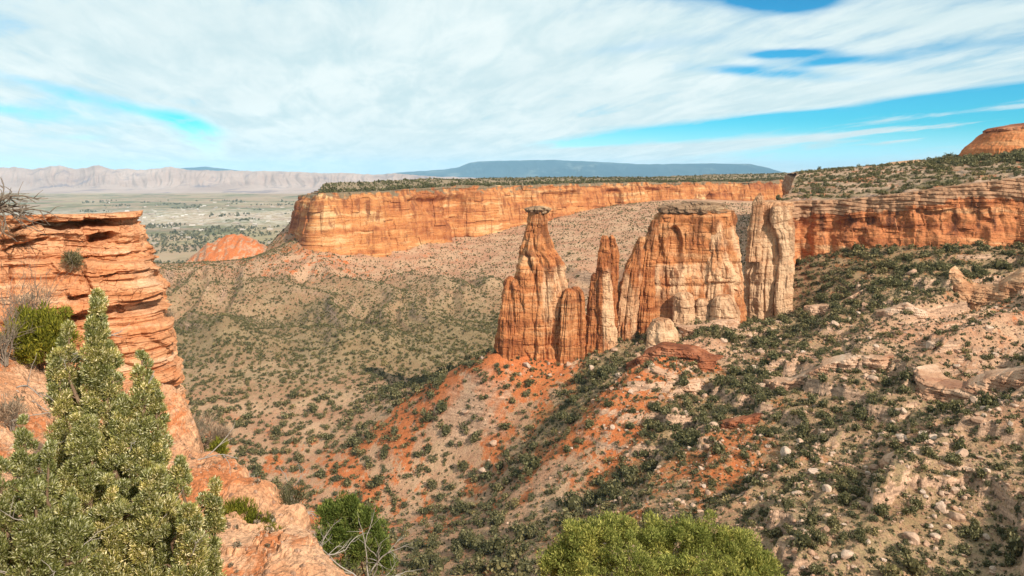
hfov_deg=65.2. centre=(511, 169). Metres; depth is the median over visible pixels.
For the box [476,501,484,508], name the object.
sagebrush
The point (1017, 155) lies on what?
juniper bush
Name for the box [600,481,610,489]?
juniper bush
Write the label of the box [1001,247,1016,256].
juniper bush
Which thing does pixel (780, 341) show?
sage scrub
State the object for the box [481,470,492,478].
juniper bush
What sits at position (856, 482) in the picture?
sagebrush
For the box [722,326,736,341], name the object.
juniper bush
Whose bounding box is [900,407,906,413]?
boulder
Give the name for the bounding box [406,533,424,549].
juniper bush
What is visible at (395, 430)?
juniper bush
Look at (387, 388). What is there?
juniper bush
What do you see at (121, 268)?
rock outcrop
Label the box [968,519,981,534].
juniper bush
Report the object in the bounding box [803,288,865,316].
rock ledge
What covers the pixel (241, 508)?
shrub
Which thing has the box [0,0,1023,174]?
sky
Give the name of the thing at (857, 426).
juniper bush
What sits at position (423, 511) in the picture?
juniper bush
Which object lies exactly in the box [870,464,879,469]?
boulder
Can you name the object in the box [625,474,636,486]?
juniper bush
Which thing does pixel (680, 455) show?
juniper bush
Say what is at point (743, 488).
juniper bush
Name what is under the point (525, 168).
mountain
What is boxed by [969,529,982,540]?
juniper bush
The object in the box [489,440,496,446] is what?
boulder
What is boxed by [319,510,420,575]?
dead branch
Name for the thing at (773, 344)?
juniper bush
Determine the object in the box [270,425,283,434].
juniper bush
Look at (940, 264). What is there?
juniper bush
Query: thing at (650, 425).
juniper bush
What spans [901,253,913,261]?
juniper bush
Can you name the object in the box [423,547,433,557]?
juniper bush
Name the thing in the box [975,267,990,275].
juniper bush
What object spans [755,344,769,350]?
juniper bush
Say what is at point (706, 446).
boulder
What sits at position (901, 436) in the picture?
boulder
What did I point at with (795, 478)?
juniper bush
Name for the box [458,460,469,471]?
juniper bush
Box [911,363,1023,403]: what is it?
rock ledge
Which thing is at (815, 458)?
juniper bush
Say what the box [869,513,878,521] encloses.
sagebrush
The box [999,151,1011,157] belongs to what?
sagebrush
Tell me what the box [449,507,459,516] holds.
juniper bush
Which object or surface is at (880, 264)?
juniper bush
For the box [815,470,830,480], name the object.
juniper bush
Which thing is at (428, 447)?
juniper bush
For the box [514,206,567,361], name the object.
rock spire
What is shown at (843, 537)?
juniper bush
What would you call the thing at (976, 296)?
rock ledge
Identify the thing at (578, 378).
juniper bush
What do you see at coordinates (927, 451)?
juniper bush
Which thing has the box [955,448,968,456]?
boulder
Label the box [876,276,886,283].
juniper bush
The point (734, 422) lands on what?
rock ledge
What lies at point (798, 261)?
juniper bush
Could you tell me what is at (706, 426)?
juniper bush
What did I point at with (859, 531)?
juniper bush
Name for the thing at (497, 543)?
juniper bush
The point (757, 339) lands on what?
juniper bush
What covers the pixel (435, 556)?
juniper bush
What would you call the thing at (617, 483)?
juniper bush
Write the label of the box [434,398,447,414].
juniper bush
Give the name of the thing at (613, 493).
juniper bush
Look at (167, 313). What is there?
shrub
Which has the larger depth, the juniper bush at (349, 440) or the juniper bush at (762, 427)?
the juniper bush at (349, 440)
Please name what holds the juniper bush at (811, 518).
on the canyon floor
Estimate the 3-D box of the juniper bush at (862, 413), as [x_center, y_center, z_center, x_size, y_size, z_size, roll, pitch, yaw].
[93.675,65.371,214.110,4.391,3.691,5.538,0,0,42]
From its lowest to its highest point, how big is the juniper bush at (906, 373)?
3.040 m
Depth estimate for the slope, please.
12.45 m
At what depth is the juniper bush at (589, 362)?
309.59 m
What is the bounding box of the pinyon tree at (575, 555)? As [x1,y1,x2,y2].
[533,507,786,575]
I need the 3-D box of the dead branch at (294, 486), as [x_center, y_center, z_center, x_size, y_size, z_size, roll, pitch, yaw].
[-3.793,5.687,13.614,1.697,1.603,0.859,0,0,0]
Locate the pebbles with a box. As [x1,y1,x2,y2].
[0,357,331,575]
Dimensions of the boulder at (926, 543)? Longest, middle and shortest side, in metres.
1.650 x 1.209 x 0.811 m
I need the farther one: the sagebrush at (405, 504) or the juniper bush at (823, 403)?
the sagebrush at (405, 504)
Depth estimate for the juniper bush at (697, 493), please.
195.89 m
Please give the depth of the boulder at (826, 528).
150.57 m
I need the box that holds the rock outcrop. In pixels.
[0,210,188,403]
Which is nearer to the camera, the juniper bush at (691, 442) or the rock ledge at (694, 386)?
the juniper bush at (691, 442)
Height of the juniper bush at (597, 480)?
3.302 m
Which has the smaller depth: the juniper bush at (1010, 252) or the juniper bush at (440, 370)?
the juniper bush at (1010, 252)
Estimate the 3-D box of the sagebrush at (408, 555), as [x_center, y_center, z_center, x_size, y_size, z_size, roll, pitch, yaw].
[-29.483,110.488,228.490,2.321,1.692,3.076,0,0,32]
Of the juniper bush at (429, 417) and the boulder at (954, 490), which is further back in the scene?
the juniper bush at (429, 417)
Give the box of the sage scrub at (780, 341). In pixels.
[156,151,1023,575]
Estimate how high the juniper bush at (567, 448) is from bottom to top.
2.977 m
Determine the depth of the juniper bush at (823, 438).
203.45 m
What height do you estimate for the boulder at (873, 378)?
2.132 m
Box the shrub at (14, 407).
[0,391,30,431]
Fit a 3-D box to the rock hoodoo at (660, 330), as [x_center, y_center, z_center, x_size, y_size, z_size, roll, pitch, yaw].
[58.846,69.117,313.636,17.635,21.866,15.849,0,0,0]
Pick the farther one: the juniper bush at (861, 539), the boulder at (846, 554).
the juniper bush at (861, 539)
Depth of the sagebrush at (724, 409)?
244.13 m
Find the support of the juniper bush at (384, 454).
on the canyon floor
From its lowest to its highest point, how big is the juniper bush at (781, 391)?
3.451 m
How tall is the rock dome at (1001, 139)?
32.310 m
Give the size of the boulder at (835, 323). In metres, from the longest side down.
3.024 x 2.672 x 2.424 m
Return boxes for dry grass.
[3,392,280,572]
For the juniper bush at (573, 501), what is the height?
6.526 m
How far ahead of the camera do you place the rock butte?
332.58 m
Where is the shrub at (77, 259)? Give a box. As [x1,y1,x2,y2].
[60,247,85,270]
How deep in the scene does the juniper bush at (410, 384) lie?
378.53 m
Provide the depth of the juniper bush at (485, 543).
221.89 m
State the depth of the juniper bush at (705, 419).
238.33 m
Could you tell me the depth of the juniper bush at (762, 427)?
224.73 m
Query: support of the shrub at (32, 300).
on the slope
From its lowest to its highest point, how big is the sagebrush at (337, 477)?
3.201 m
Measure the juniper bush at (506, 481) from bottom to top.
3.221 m
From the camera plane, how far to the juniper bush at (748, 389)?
248.57 m
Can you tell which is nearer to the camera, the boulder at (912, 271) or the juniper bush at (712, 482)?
the juniper bush at (712, 482)
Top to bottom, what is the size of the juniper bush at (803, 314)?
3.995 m
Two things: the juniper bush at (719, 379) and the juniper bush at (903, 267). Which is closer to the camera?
the juniper bush at (719, 379)
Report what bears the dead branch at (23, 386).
on the slope
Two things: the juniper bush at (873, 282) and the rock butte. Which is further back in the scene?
the rock butte
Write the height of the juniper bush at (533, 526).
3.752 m
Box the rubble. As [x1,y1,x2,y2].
[311,274,1023,575]
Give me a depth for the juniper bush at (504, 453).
287.06 m
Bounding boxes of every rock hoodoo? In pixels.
[645,317,679,346]
[672,292,694,324]
[695,298,709,322]
[709,294,740,324]
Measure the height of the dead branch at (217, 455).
0.737 m
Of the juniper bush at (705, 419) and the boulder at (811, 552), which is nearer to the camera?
the boulder at (811, 552)
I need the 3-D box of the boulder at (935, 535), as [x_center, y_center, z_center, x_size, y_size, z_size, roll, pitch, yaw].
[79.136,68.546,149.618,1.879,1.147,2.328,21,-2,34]
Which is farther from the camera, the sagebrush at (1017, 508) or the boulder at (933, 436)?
the boulder at (933, 436)
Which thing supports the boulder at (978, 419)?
on the canyon floor
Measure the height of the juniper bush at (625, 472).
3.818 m
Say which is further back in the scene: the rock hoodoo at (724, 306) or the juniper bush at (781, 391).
the rock hoodoo at (724, 306)
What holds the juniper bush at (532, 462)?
on the canyon floor
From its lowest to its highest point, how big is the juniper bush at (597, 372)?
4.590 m
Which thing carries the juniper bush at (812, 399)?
on the canyon floor
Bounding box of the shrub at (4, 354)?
[0,275,40,366]
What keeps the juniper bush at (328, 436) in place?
on the canyon floor
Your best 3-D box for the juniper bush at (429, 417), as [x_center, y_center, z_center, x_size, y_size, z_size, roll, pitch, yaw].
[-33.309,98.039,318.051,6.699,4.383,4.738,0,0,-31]
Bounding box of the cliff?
[764,175,1023,265]
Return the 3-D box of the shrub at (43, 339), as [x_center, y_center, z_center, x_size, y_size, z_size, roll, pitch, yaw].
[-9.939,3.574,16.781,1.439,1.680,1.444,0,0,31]
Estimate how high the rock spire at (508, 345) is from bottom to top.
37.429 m
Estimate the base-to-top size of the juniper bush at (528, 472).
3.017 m
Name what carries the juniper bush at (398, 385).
on the canyon floor
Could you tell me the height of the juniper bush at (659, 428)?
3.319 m
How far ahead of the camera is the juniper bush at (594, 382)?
285.20 m
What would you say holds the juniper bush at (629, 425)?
on the canyon floor
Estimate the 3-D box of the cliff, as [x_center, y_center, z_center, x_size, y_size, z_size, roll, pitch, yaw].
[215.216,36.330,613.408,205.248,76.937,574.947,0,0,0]
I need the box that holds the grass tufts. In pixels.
[351,245,1023,575]
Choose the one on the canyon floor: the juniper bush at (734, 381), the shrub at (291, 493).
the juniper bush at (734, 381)
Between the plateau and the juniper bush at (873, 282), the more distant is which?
the plateau
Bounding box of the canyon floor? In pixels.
[155,199,1023,575]
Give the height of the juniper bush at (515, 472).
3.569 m
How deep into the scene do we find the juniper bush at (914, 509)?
156.13 m
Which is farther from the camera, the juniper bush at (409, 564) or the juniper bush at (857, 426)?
the juniper bush at (409, 564)
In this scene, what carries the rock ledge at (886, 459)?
on the canyon floor
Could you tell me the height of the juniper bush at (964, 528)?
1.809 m
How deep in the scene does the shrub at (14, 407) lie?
12.66 m
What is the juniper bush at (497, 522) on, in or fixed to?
on the canyon floor
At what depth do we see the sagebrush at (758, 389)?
248.54 m
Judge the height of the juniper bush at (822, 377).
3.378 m
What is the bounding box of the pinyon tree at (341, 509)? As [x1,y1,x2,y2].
[311,490,399,575]
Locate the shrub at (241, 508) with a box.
[220,494,285,531]
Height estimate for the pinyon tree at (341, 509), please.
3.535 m
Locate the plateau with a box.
[780,161,1023,203]
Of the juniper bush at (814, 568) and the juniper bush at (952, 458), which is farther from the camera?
the juniper bush at (952, 458)
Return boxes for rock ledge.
[625,342,723,371]
[648,362,700,394]
[675,319,739,339]
[718,413,761,428]
[763,352,893,390]
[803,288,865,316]
[876,302,936,321]
[879,446,974,471]
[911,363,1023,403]
[949,266,1023,311]
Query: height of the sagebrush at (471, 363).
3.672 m
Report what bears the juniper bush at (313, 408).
on the canyon floor
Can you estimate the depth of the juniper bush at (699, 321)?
319.33 m
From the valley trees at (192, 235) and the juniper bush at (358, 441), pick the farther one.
the valley trees at (192, 235)
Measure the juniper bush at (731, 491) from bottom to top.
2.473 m
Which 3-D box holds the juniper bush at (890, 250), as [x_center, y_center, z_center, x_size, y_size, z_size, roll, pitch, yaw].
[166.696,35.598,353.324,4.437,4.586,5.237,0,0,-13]
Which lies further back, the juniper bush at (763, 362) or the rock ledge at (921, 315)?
the rock ledge at (921, 315)
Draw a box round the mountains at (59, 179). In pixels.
[0,165,475,193]
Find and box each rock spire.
[494,276,523,360]
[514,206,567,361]
[557,286,586,364]
[585,235,619,357]
[617,237,645,340]
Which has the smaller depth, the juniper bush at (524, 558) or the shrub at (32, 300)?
the shrub at (32, 300)
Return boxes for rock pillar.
[744,193,794,318]
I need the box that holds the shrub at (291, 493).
[273,480,310,504]
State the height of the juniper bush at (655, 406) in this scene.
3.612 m
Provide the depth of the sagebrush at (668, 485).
205.54 m
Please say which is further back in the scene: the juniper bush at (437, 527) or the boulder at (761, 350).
the boulder at (761, 350)
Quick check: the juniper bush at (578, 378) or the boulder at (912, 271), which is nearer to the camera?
the juniper bush at (578, 378)
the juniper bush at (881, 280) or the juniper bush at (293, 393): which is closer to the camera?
the juniper bush at (881, 280)
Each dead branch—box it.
[0,177,58,240]
[16,358,49,411]
[198,424,237,475]
[249,464,318,528]
[305,520,364,554]
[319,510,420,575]
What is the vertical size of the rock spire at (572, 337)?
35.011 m
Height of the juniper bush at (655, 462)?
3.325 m
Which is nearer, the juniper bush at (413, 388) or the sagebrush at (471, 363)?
the sagebrush at (471, 363)
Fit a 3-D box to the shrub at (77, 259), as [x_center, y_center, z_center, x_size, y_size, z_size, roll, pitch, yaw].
[-14.293,2.923,26.015,0.796,0.870,0.866,0,0,0]
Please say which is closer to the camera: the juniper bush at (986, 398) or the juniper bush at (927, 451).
the juniper bush at (927, 451)
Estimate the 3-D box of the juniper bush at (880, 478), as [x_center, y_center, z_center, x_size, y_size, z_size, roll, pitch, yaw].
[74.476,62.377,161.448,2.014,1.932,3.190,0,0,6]
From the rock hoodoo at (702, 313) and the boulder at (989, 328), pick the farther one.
the rock hoodoo at (702, 313)
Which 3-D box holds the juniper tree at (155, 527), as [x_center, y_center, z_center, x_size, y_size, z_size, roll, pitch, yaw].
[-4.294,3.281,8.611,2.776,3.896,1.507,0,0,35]
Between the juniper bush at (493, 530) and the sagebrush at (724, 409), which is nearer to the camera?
the juniper bush at (493, 530)
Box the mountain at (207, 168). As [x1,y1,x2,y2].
[181,167,237,170]
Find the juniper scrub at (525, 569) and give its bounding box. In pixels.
[157,151,1023,575]
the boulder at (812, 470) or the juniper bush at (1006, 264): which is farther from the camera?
the juniper bush at (1006, 264)
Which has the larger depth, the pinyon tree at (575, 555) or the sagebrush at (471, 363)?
the sagebrush at (471, 363)
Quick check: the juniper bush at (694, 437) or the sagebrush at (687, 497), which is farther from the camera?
the juniper bush at (694, 437)
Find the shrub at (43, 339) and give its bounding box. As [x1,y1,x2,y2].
[0,299,83,373]
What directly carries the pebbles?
on the slope
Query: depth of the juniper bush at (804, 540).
145.89 m
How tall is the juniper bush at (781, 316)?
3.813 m
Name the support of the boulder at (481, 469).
on the canyon floor
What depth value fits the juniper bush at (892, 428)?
201.48 m
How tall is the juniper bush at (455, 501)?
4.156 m
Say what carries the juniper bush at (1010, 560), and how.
on the canyon floor
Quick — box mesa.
[289,173,787,256]
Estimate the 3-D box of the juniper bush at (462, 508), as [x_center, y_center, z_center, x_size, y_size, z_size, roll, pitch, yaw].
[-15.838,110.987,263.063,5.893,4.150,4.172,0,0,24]
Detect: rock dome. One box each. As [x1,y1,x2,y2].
[885,159,924,163]
[958,123,1023,155]
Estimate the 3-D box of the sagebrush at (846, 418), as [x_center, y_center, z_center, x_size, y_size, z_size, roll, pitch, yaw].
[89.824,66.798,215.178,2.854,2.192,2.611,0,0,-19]
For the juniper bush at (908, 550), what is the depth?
143.73 m
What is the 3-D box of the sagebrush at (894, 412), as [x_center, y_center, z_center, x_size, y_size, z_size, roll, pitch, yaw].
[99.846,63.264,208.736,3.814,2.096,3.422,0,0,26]
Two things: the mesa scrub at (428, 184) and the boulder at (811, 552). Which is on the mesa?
the mesa scrub at (428, 184)
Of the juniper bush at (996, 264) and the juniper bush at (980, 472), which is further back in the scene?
the juniper bush at (996, 264)
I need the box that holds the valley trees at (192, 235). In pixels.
[80,199,292,262]
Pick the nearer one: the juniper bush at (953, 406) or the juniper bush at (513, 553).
the juniper bush at (953, 406)
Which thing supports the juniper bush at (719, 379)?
on the canyon floor
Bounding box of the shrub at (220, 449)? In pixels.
[207,436,230,458]
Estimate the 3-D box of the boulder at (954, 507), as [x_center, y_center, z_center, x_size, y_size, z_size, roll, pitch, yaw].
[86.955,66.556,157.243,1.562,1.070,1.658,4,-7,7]
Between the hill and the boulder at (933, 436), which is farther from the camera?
the hill
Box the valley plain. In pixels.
[0,193,306,262]
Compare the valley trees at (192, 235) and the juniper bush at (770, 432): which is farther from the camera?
the valley trees at (192, 235)
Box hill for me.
[185,234,266,262]
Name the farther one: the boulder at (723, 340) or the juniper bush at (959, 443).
the boulder at (723, 340)
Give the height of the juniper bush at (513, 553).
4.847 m
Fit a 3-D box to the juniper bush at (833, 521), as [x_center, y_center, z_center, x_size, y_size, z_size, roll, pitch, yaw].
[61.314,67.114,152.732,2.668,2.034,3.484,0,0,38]
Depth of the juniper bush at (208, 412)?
378.25 m
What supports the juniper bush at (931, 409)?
on the canyon floor
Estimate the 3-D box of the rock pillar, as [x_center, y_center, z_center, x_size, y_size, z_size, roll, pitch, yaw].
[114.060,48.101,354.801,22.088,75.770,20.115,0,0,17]
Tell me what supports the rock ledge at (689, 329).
on the canyon floor
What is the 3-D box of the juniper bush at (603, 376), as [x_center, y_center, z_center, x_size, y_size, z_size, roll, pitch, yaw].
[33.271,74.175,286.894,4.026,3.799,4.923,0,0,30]
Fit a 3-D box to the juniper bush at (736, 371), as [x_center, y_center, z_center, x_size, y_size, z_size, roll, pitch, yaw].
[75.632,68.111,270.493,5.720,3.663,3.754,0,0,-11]
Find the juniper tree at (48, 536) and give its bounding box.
[0,413,111,575]
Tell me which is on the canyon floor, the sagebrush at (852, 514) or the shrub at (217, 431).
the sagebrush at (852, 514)
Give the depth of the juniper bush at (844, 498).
161.97 m
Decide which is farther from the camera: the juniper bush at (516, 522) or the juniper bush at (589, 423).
the juniper bush at (589, 423)
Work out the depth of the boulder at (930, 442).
175.36 m
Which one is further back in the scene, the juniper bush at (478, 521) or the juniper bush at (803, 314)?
the juniper bush at (803, 314)
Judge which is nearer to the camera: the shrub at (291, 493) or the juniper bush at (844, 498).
the shrub at (291, 493)
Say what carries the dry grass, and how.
on the slope
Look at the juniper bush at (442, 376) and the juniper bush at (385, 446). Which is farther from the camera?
the juniper bush at (442, 376)
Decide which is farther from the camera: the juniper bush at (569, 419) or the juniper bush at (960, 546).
the juniper bush at (569, 419)
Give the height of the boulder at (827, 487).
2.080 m
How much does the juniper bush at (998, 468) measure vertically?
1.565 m
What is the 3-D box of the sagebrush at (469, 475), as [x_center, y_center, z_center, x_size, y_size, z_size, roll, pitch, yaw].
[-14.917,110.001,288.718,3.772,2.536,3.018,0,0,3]
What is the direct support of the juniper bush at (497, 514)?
on the canyon floor
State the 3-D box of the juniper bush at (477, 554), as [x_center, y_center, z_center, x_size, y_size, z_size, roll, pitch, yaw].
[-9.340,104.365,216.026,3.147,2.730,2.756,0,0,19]
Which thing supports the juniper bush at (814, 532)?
on the canyon floor
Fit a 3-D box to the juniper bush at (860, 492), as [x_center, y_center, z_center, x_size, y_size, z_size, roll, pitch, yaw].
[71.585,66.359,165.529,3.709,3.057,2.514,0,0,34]
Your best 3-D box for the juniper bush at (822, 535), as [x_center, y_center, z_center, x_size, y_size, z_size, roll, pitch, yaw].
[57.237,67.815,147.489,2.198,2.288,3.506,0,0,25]
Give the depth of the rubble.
215.15 m
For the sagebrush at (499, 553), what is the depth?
212.66 m
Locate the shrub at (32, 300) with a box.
[0,238,87,365]
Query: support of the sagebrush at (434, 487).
on the canyon floor
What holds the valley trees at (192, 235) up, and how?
on the valley plain
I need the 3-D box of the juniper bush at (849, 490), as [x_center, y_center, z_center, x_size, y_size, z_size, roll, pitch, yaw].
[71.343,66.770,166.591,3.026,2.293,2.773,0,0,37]
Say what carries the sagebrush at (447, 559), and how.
on the canyon floor
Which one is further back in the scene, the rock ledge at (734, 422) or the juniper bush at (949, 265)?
the juniper bush at (949, 265)
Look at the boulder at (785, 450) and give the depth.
207.33 m
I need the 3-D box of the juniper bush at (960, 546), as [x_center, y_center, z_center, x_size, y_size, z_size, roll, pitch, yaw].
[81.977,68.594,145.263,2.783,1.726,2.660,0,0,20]
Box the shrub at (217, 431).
[193,412,233,448]
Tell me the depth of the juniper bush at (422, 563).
213.76 m
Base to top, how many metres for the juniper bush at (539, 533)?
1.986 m
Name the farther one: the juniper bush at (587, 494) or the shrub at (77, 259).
the juniper bush at (587, 494)
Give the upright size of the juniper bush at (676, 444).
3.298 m
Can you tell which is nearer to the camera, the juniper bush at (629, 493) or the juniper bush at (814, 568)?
the juniper bush at (814, 568)
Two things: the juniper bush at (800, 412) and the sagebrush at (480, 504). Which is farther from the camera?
the sagebrush at (480, 504)
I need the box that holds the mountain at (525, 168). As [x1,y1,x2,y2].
[397,160,782,177]
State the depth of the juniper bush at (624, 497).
210.21 m
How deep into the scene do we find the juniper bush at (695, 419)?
243.02 m
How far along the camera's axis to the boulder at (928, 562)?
141.36 m
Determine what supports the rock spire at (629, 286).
on the canyon floor
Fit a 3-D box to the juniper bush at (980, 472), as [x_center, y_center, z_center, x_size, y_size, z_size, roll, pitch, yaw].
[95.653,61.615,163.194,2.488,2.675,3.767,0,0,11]
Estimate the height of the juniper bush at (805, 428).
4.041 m
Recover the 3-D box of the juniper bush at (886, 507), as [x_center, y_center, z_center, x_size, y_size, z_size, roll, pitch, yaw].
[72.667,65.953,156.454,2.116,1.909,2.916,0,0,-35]
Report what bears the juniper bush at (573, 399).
on the canyon floor
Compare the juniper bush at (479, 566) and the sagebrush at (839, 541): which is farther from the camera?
the juniper bush at (479, 566)
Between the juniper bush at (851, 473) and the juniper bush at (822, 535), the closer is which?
the juniper bush at (822, 535)
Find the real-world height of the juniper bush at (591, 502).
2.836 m
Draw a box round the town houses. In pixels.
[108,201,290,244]
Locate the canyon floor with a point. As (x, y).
(477, 453)
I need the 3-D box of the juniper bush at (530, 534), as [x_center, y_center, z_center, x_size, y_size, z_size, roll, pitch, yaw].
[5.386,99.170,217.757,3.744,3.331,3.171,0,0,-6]
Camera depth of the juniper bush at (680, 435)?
233.45 m
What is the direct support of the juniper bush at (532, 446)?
on the canyon floor
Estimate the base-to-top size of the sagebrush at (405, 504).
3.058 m
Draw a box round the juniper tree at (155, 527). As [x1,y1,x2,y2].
[12,287,227,575]
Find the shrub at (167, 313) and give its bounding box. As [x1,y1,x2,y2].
[164,306,178,324]
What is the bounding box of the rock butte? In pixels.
[637,201,746,333]
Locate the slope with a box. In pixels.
[0,354,349,575]
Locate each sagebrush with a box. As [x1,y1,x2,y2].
[332,473,342,481]
[399,559,408,566]
[401,500,408,508]
[404,553,412,559]
[428,483,438,489]
[443,555,451,561]
[465,359,474,367]
[465,471,474,477]
[474,532,485,538]
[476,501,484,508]
[482,545,492,554]
[495,548,504,556]
[664,482,671,490]
[679,461,687,465]
[684,494,691,500]
[719,406,728,414]
[738,423,745,428]
[751,435,759,439]
[754,386,760,392]
[780,455,791,463]
[836,539,846,545]
[840,414,849,421]
[845,509,857,517]
[852,479,862,486]
[864,494,870,502]
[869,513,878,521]
[870,247,881,253]
[879,441,887,445]
[887,408,899,416]
[942,153,955,158]
[943,469,953,476]
[951,558,960,566]
[963,548,971,555]
[983,263,992,268]
[985,479,991,486]
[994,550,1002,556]
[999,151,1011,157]
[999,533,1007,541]
[1004,425,1014,434]
[1014,504,1021,511]
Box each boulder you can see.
[478,467,488,472]
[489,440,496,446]
[523,362,530,367]
[658,394,664,400]
[704,444,711,449]
[720,338,727,342]
[756,348,764,352]
[780,446,790,456]
[791,547,797,552]
[808,468,818,473]
[808,550,814,555]
[822,484,831,491]
[822,526,829,533]
[830,320,838,326]
[841,549,853,559]
[858,501,867,506]
[867,375,878,381]
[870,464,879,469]
[875,436,885,445]
[896,434,907,440]
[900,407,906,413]
[903,531,919,544]
[906,269,916,275]
[923,540,930,546]
[924,558,931,564]
[925,341,935,349]
[927,439,933,444]
[928,434,936,439]
[930,533,940,538]
[934,504,945,513]
[948,511,965,521]
[950,486,959,494]
[950,505,958,510]
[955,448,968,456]
[969,416,984,422]
[970,396,978,402]
[982,533,989,539]
[985,325,993,330]
[989,566,996,570]
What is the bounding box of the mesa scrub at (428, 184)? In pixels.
[318,172,794,192]
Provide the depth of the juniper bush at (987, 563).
138.18 m
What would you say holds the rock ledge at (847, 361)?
on the canyon floor
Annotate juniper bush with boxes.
[201,408,215,416]
[242,411,252,420]
[253,462,263,471]
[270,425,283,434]
[289,387,298,398]
[308,403,318,412]
[317,467,327,475]
[322,432,336,440]
[341,477,350,487]
[344,437,359,446]
[352,435,362,444]
[363,427,373,439]
[365,480,373,488]
[371,473,384,487]
[379,448,387,460]
[380,444,389,450]
[383,384,393,392]
[389,387,398,394]
[390,425,398,434]
[393,381,403,389]
[404,559,417,569]
[405,380,415,386]
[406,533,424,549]
[409,383,420,392]
[411,551,430,573]
[416,506,430,514]
[422,410,432,421]
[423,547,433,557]
[424,443,431,453]
[424,537,440,549]
[425,389,434,399]
[427,532,440,540]
[428,552,442,564]
[430,522,443,533]
[431,558,444,569]
[432,376,441,387]
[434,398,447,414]
[434,492,447,501]
[435,366,444,372]
[437,373,446,380]
[441,423,450,436]
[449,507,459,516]
[450,539,464,552]
[451,500,464,506]
[453,549,462,559]
[455,500,472,512]
[457,530,470,545]
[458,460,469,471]
[458,526,474,547]
[462,533,480,548]
[466,555,488,573]
[469,431,478,442]
[471,539,482,551]
[471,551,482,559]
[475,516,482,527]
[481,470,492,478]
[482,539,491,549]
[486,534,513,552]
[487,525,499,535]
[489,555,514,572]
[490,482,501,492]
[490,511,502,520]
[494,516,504,527]
[495,460,503,470]
[499,476,512,485]
[500,448,509,456]
[501,545,523,561]
[509,465,520,477]
[512,521,528,529]
[513,524,527,544]
[516,555,527,568]
[518,540,530,553]
[519,452,529,463]
[522,466,534,475]
[523,455,540,469]
[525,527,535,538]
[526,522,538,532]
[527,441,537,450]
[536,530,543,537]
[556,412,566,419]
[559,490,585,511]
[562,444,571,452]
[563,413,575,423]
[568,395,576,403]
[572,372,583,382]
[583,489,601,504]
[584,357,595,368]
[584,418,593,428]
[585,497,594,507]
[589,377,600,385]
[590,365,604,376]
[593,475,603,486]
[595,488,606,496]
[598,370,609,380]
[599,365,613,373]
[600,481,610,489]
[601,399,613,406]
[602,482,621,499]
[612,477,625,490]
[615,462,627,473]
[619,492,628,505]
[621,466,630,478]
[625,421,637,429]
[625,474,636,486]
[625,488,633,496]
[629,464,639,476]
[638,428,649,436]
[639,449,651,457]
[641,460,655,471]
[642,419,655,430]
[645,417,659,423]
[646,431,658,440]
[650,401,662,412]
[650,458,658,467]
[653,422,669,431]
[669,402,678,407]
[670,421,683,430]
[671,426,692,443]
[671,441,681,450]
[673,450,685,460]
[676,375,688,387]
[682,396,691,407]
[682,433,697,444]
[684,436,696,446]
[689,428,700,437]
[690,319,709,324]
[691,416,699,423]
[692,487,702,497]
[698,410,709,417]
[700,415,710,422]
[704,422,713,432]
[705,402,713,409]
[705,494,718,503]
[707,478,718,487]
[709,440,725,455]
[713,374,725,386]
[714,410,725,421]
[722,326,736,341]
[725,487,737,494]
[728,366,742,375]
[729,378,742,387]
[737,486,746,492]
[738,449,749,459]
[739,473,753,483]
[741,383,755,395]
[742,374,753,382]
[751,334,768,345]
[752,390,769,399]
[752,427,765,434]
[754,393,766,403]
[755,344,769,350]
[755,357,768,365]
[757,424,768,429]
[759,367,771,375]
[762,427,777,437]
[764,327,776,338]
[769,340,779,348]
[770,351,783,360]
[770,408,782,421]
[773,386,788,395]
[776,312,787,320]
[781,497,796,507]
[783,479,793,490]
[789,474,802,483]
[792,530,812,551]
[793,430,805,440]
[794,407,806,417]
[795,310,811,318]
[796,257,804,265]
[798,421,812,435]
[800,449,812,457]
[802,317,813,324]
[802,510,816,525]
[806,392,816,404]
[806,527,820,535]
[808,560,822,573]
[811,454,821,463]
[814,292,829,302]
[815,408,831,417]
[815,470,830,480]
[816,370,827,382]
[816,530,828,546]
[817,398,828,407]
[817,432,828,442]
[822,417,834,425]
[826,515,840,526]
[827,300,843,309]
[829,405,841,413]
[829,472,838,480]
[830,293,839,301]
[830,479,848,491]
[834,490,851,505]
[834,532,847,541]
[837,476,852,482]
[845,467,859,479]
[846,484,857,494]
[849,485,866,497]
[851,421,860,430]
[852,241,863,251]
[852,400,863,414]
[852,526,866,537]
[853,407,868,420]
[855,534,867,543]
[870,279,880,285]
[871,502,885,516]
[875,259,886,267]
[875,473,887,483]
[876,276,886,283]
[880,375,894,386]
[881,501,891,511]
[883,245,894,254]
[885,258,901,268]
[886,274,903,287]
[886,423,900,432]
[890,438,901,448]
[897,384,910,393]
[898,543,911,555]
[899,263,907,271]
[899,369,912,379]
[899,552,929,575]
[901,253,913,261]
[907,261,925,268]
[909,496,923,508]
[909,503,919,514]
[917,430,929,441]
[919,444,935,456]
[926,406,934,412]
[934,260,945,269]
[936,402,949,410]
[937,242,957,251]
[945,261,953,268]
[945,451,958,462]
[949,399,964,410]
[951,437,967,450]
[954,407,970,415]
[957,541,971,549]
[958,525,970,533]
[961,270,971,276]
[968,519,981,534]
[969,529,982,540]
[971,264,980,272]
[972,463,986,478]
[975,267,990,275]
[976,392,997,405]
[982,559,995,566]
[988,259,1003,269]
[992,464,1003,470]
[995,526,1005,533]
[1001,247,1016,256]
[1001,393,1010,400]
[1002,261,1013,268]
[1003,531,1023,556]
[1003,553,1016,567]
[1008,150,1023,161]
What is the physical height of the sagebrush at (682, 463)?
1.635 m

